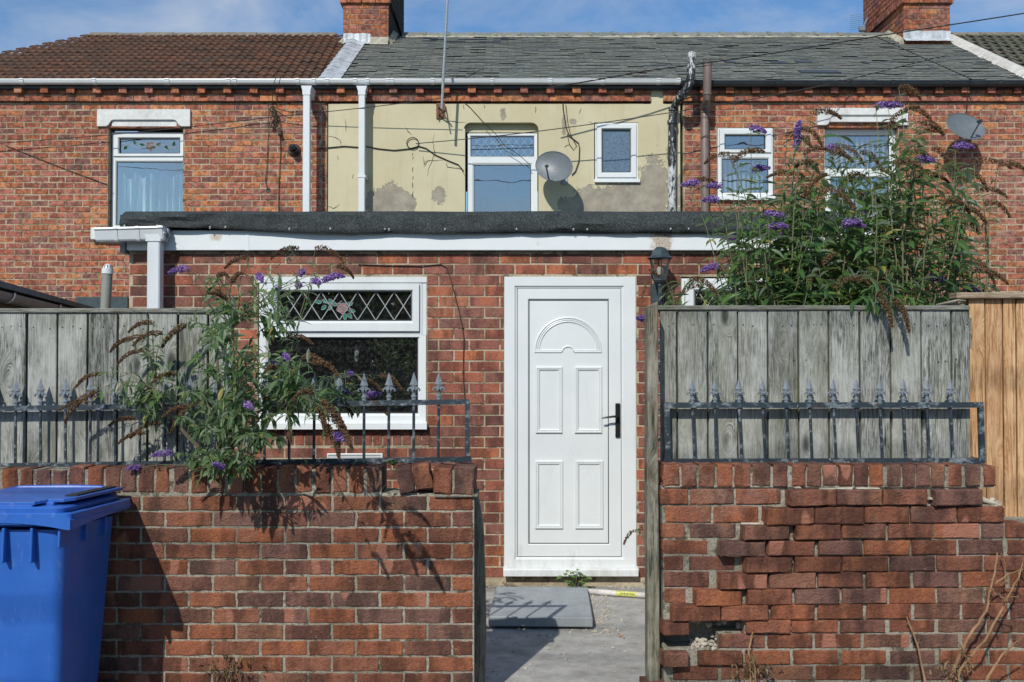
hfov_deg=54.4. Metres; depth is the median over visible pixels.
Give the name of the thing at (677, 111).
overhead cable
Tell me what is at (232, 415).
buddleia bush
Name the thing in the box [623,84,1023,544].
buddleia bush
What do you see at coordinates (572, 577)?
weed
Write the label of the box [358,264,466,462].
wall cable
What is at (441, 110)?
aerial mast
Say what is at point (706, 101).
soil vent pipe
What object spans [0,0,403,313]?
terraced house
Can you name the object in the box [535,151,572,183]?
satellite dish
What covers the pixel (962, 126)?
satellite dish
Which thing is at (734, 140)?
window
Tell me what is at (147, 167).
window
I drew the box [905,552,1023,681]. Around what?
dead weed
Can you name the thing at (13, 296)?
outbuilding
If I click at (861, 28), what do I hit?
roof aerial
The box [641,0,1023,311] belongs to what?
terraced house
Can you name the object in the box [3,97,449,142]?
overhead cable
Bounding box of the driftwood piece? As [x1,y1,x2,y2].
[936,299,965,304]
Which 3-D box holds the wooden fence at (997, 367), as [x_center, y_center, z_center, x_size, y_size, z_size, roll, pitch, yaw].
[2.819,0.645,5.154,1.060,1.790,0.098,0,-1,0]
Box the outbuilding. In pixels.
[0,281,128,313]
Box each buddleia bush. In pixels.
[58,245,401,489]
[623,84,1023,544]
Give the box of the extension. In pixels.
[94,211,838,585]
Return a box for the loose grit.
[486,585,644,681]
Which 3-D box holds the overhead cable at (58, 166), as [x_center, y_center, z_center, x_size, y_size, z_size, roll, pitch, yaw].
[-6.148,-2.376,13.428,1.389,0.542,0.010,0,-1,0]
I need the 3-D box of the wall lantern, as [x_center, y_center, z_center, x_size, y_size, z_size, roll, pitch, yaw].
[1.048,-0.451,7.079,0.169,0.433,0.256,0,-1,0]
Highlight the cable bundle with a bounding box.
[265,76,281,210]
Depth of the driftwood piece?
4.85 m
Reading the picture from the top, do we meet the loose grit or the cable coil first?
the cable coil
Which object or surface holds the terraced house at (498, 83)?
on the ground
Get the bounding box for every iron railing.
[0,372,471,466]
[664,378,985,463]
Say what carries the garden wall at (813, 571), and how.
on the ground
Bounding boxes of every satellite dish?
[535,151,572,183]
[946,113,984,140]
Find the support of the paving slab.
on the path
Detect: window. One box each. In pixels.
[112,132,182,226]
[257,277,426,428]
[467,133,536,211]
[594,123,639,181]
[681,278,765,304]
[717,128,774,199]
[824,129,898,241]
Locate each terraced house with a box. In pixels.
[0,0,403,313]
[316,31,682,211]
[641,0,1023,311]
[951,32,1023,66]
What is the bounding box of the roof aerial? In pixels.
[851,13,867,31]
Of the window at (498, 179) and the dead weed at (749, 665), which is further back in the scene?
the window at (498, 179)
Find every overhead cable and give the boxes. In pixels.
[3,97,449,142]
[5,145,107,184]
[416,55,946,143]
[547,13,1023,87]
[876,37,972,79]
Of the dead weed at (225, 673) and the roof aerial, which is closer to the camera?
the dead weed at (225, 673)
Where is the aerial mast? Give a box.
[436,0,448,118]
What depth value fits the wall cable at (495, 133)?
13.43 m
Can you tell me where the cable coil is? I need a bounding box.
[406,137,418,148]
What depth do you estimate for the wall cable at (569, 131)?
13.42 m
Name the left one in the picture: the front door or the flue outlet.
the flue outlet
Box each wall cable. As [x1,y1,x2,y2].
[319,146,463,170]
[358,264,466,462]
[457,94,529,164]
[562,94,579,174]
[566,108,576,149]
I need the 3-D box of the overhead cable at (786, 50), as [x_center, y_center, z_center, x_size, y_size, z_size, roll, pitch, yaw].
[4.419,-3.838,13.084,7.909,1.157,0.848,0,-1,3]
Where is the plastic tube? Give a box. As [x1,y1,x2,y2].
[588,589,644,597]
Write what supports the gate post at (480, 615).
on the path
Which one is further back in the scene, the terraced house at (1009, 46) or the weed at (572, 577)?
the terraced house at (1009, 46)
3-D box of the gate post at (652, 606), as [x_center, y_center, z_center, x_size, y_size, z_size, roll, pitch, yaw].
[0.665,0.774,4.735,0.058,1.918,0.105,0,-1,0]
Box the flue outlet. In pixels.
[288,144,300,156]
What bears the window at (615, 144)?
in the terraced house at (498, 83)
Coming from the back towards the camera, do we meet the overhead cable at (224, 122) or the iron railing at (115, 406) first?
the overhead cable at (224, 122)
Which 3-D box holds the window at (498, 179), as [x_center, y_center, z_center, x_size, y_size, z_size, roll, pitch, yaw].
[-0.131,-2.200,13.931,0.951,1.260,0.800,0,-1,0]
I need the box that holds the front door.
[503,277,637,575]
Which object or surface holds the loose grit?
on the path
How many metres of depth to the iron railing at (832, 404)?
4.78 m
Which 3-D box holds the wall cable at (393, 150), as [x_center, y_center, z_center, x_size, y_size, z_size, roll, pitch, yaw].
[-1.624,-2.462,13.421,1.946,0.343,0.015,0,-1,0]
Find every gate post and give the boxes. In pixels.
[476,494,485,681]
[644,302,659,681]
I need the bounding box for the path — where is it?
[485,586,644,681]
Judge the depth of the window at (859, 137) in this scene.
13.65 m
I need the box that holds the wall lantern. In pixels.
[647,247,672,305]
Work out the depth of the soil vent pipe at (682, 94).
13.29 m
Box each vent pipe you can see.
[100,264,113,307]
[667,51,695,210]
[700,57,711,210]
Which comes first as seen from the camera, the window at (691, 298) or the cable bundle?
the window at (691, 298)
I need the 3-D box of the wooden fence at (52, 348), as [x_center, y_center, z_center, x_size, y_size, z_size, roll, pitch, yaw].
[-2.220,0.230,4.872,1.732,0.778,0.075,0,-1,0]
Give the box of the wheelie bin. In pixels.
[0,484,130,681]
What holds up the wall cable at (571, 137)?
attached to the terraced house at (498, 83)
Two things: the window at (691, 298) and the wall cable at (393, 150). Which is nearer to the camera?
the window at (691, 298)
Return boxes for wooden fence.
[0,308,236,462]
[658,305,971,460]
[949,292,1023,516]
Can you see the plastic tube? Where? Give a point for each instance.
(617, 593)
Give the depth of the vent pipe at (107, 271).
8.97 m
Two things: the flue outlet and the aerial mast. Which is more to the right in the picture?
the aerial mast
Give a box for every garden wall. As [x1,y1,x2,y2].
[0,460,479,681]
[639,460,1023,681]
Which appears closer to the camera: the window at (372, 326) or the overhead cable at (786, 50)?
the window at (372, 326)
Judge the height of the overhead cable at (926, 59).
1.394 m
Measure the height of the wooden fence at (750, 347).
0.779 m
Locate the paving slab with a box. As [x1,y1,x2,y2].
[489,587,592,626]
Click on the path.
(550, 665)
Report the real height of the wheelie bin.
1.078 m
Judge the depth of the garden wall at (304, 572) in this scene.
4.65 m
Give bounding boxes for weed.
[193,653,255,681]
[381,459,402,465]
[556,569,591,588]
[731,632,782,681]
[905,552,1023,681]
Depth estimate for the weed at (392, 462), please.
4.77 m

